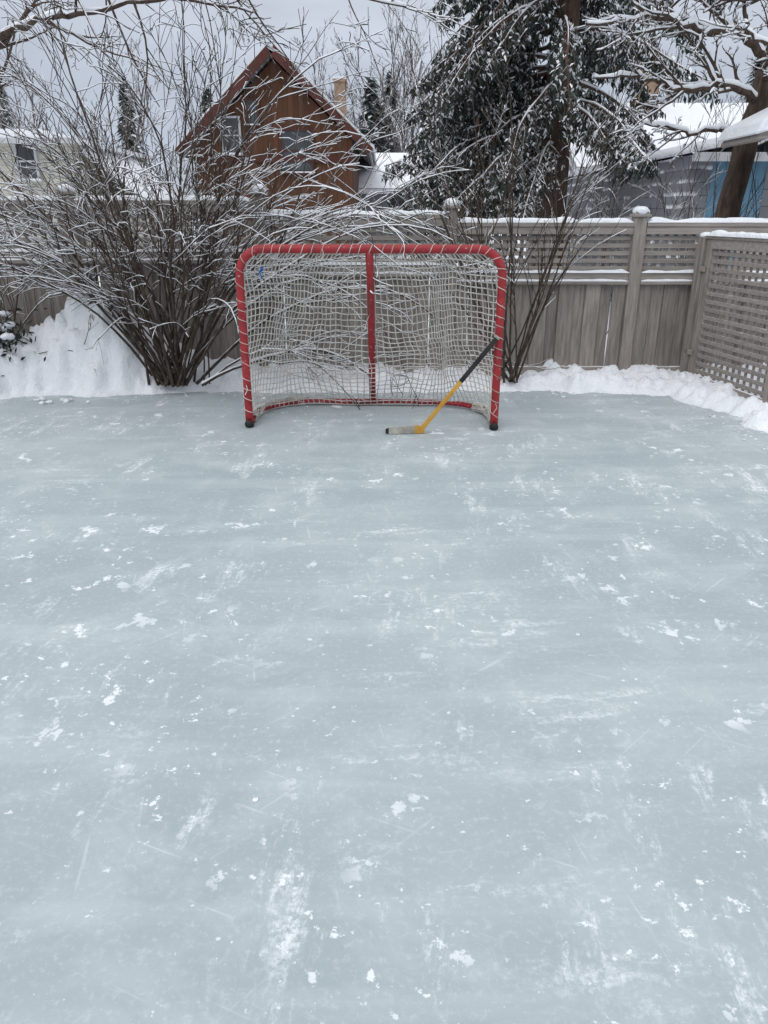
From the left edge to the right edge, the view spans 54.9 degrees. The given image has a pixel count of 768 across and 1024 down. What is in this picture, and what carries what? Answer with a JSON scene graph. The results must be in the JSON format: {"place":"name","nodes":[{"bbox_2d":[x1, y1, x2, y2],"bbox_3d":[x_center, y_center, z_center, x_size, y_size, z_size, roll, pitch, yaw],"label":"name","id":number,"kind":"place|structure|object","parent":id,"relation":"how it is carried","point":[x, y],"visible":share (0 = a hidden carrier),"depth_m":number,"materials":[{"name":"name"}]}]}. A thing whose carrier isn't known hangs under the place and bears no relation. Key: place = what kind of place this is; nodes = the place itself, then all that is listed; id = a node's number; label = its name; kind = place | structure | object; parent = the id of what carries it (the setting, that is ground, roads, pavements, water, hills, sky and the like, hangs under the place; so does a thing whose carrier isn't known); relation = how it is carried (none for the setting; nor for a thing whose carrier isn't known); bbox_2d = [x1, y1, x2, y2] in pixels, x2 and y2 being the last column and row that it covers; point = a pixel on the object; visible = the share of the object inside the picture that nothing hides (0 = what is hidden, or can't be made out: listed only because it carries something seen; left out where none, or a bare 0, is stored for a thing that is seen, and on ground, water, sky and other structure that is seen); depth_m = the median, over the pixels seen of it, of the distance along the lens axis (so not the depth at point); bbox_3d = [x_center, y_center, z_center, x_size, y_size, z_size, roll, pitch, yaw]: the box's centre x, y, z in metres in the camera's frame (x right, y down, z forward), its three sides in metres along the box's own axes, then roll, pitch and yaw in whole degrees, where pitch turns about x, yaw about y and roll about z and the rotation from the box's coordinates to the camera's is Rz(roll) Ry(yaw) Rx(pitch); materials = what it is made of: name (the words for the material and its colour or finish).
{"place":"outdoors","nodes":[
{"label":"outdoors","id":0,"kind":"place"},
{"bbox_2d":[195,60,359,257],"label":"walls","id":1,"kind":"structure","parent":0,"point":[286,107],"depth_m":22.49,"materials":[{"name":"brown wood"}]},
{"bbox_2d":[219,116,242,155],"bbox_3d":[-4.620,-11.343,22.308,0.720,1.070,0.145,0,22,0],"label":"window","id":2,"kind":"structure","parent":1,"relation":"attached to","point":[230,120],"depth_m":22.30,"materials":[{"name":"grey glass"}]},
{"bbox_2d":[243,98,260,126],"bbox_3d":[-3.950,-11.927,22.072,0.520,0.750,0.145,0,22,0],"label":"window","id":3,"kind":"structure","parent":1,"relation":"attached to","point":[252,122],"depth_m":22.06,"materials":[{"name":"clear glass"}]},
{"bbox_2d":[174,43,376,166],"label":"roof","id":4,"kind":"structure","parent":1,"relation":"on","point":[262,56],"depth_m":21.67,"materials":[{"name":"brown"}]},
{"bbox_2d":[198,156,352,161],"bbox_3d":[-3.300,-10.775,22.564,4.700,0.175,0.065,0,22,0],"label":"trim board","id":5,"kind":"object","parent":1,"relation":"attached to","point":[277,158],"depth_m":22.55,"materials":[{"name":"wood"}]},
{"bbox_2d":[279,128,315,173],"bbox_3d":[-2.650,-10.953,22.465,1.120,1.250,0.145,0,22,0],"label":"window","id":6,"kind":"structure","parent":1,"relation":"attached to","point":[289,142],"depth_m":22.43,"materials":[{"name":"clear glass"}]},
{"bbox_2d":[333,76,347,116],"bbox_3d":[-1.450,-13.389,24.790,0.460,2.045,0.580,0,22,0],"label":"chimney","id":7,"kind":"object","parent":1,"relation":"on","point":[339,86],"visible":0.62,"depth_m":24.35,"materials":[{"name":"brick"}]},
{"bbox_2d":[23,226,610,325],"bbox_3d":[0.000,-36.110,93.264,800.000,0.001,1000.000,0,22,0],"label":"snow ground","id":8,"kind":"structure","parent":0,"point":[516,257],"depth_m":23.11,"materials":[{"name":"white snow"}]},
{"bbox_2d":[0,143,145,271],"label":"walls","id":9,"kind":"structure","parent":8,"relation":"on","point":[11,158],"depth_m":18.27,"materials":[{"name":"beige"}]},
{"bbox_2d":[12,143,43,181],"bbox_3d":[-8.720,-8.542,18.047,0.640,0.900,0.145,0,22,0],"label":"window","id":10,"kind":"structure","parent":9,"relation":"attached to","point":[22,153],"depth_m":18.04,"materials":[{"name":"grey glass"}]},
{"bbox_2d":[0,129,154,159],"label":"roof","id":11,"kind":"structure","parent":9,"relation":"on","point":[26,132],"depth_m":17.59,"materials":[{"name":"white paint"}]},
{"bbox_2d":[0,180,148,364],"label":"snowy shrub","id":12,"kind":"object","parent":8,"relation":"on","point":[8,288],"visible":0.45,"depth_m":6.25,"materials":[{"name":"white plant"}]},
{"bbox_2d":[81,146,178,244],"bbox_3d":[-6.775,-8.592,21.119,1.650,3.000,4.400,0,22,0],"label":"lean to","id":13,"kind":"object","parent":8,"relation":"on","point":[136,166],"visible":0.19,"depth_m":19.86,"materials":[{"name":"beige"}]},
{"bbox_2d":[0,0,473,115],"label":"bare maple tree","id":14,"kind":"object","parent":8,"relation":"on","point":[8,33],"visible":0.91,"depth_m":7.01,"materials":[{"name":"brown plant"}]},
{"bbox_2d":[147,160,523,229],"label":"tree line","id":15,"kind":"object","parent":8,"relation":"on","point":[197,190],"visible":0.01,"depth_m":58.18,"materials":[{"name":"brown plant"}]},
{"bbox_2d":[0,0,754,152],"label":"distant bare trees","id":16,"kind":"object","parent":8,"relation":"on","point":[399,146],"visible":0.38,"depth_m":35.88,"materials":[{"name":"grey plant"}]},
{"bbox_2d":[0,31,761,229],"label":"distant conifers","id":17,"kind":"object","parent":8,"relation":"on","point":[370,96],"visible":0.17,"depth_m":37.74,"materials":[{"name":"green plant"}]},
{"bbox_2d":[0,184,767,375],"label":"wooden fence","id":18,"kind":"object","parent":8,"relation":"on","point":[648,314],"visible":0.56,"depth_m":6.53,"materials":[{"name":"grey wood"}]},
{"bbox_2d":[679,230,767,402],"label":"lattice fence panel","id":19,"kind":"structure","parent":18,"relation":"attached to","point":[709,246],"depth_m":6.01,"materials":[{"name":"grey wood"}]},
{"bbox_2d":[0,293,767,432],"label":"snow bank","id":20,"kind":"structure","parent":8,"relation":"on","point":[79,370],"depth_m":6.38,"materials":[{"name":"white snow"}]},
{"bbox_2d":[0,307,46,375],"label":"evergreen bush","id":21,"kind":"object","parent":20,"relation":"on","point":[6,328],"visible":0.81,"depth_m":6.28,"materials":[{"name":"green plant"}]},
{"bbox_2d":[0,0,564,409],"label":"snowy shrub","id":22,"kind":"object","parent":20,"relation":"in","point":[165,373],"visible":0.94,"depth_m":5.69,"materials":[{"name":"brown plant"}]},
{"bbox_2d":[295,0,702,383],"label":"sapling shrub","id":23,"kind":"object","parent":20,"relation":"on","point":[512,374],"visible":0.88,"depth_m":5.97,"materials":[{"name":"brown plant"}]},
{"bbox_2d":[3,19,767,332],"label":"hedge thicket","id":24,"kind":"object","parent":8,"relation":"on","point":[594,182],"visible":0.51,"depth_m":7.67,"materials":[{"name":"grey plant"}]},
{"bbox_2d":[401,0,547,265],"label":"spruce tree","id":25,"kind":"object","parent":8,"relation":"on","point":[423,84],"visible":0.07,"depth_m":17.17,"materials":[{"name":"green plant"}]},
{"bbox_2d":[382,0,725,265],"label":"spruce tree","id":26,"kind":"object","parent":8,"relation":"on","point":[549,89],"visible":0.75,"depth_m":11.03,"materials":[{"name":"green plant"}]},
{"bbox_2d":[577,0,767,266],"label":"bare maple tree","id":27,"kind":"object","parent":8,"relation":"on","point":[733,190],"visible":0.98,"depth_m":6.67,"materials":[{"name":"brown plant"}]},
{"bbox_2d":[718,107,767,354],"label":"garden shed","id":28,"kind":"structure","parent":8,"relation":"on","point":[751,128],"depth_m":6.59,"materials":[{"name":"blue"}]},
{"bbox_2d":[0,390,767,1023],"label":"ice rink","id":29,"kind":"structure","parent":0,"point":[394,690],"depth_m":2.31,"materials":[{"name":"grey ice"}]},
{"bbox_2d":[235,244,506,429],"bbox_3d":[-0.081,-1.316,5.434,1.836,1.257,0.752,1,22,2],"label":"hockey goal","id":30,"kind":"object","parent":29,"relation":"on","point":[253,413],"visible":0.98,"depth_m":5.31,"materials":[{"name":"red paint"}]},
{"bbox_2d":[385,335,499,433],"bbox_3d":[0.400,-0.877,5.123,0.790,0.672,0.033,-3,22,-7],"label":"hockey stick","id":31,"kind":"object","parent":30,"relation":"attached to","point":[414,429],"visible":1,"depth_m":5.16,"materials":[{"name":"yellow paint"}]},
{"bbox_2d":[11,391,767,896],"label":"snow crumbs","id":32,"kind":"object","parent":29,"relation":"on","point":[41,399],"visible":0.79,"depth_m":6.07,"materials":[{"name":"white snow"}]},
{"bbox_2d":[0,0,767,212],"label":"sky","id":33,"kind":"structure","parent":0,"point":[281,12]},
{"bbox_2d":[358,153,466,243],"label":"house","id":34,"kind":"structure","parent":0,"point":[377,183],"depth_m":28.19,"materials":[{"name":"grey"}]},
{"bbox_2d":[525,165,570,258],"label":"walls","id":35,"kind":"structure","parent":0,"point":[534,210],"depth_m":23.91,"materials":[{"name":"grey"}]},
{"bbox_2d":[520,103,747,186],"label":"roof","id":36,"kind":"structure","parent":35,"relation":"on","point":[692,116],"depth_m":19.39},
{"bbox_2d":[632,64,658,113],"bbox_3d":[6.950,-11.156,19.652,0.580,1.355,0.580,0,22,0],"label":"chimney","id":37,"kind":"object","parent":36,"relation":"on","point":[652,86],"visible":0.05,"depth_m":19.39,"materials":[{"name":"brick"}]},
{"bbox_2d":[566,137,767,299],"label":"blue garage","id":38,"kind":"structure","parent":0,"point":[632,193],"depth_m":9.78,"materials":[{"name":"grey"}]}
]}

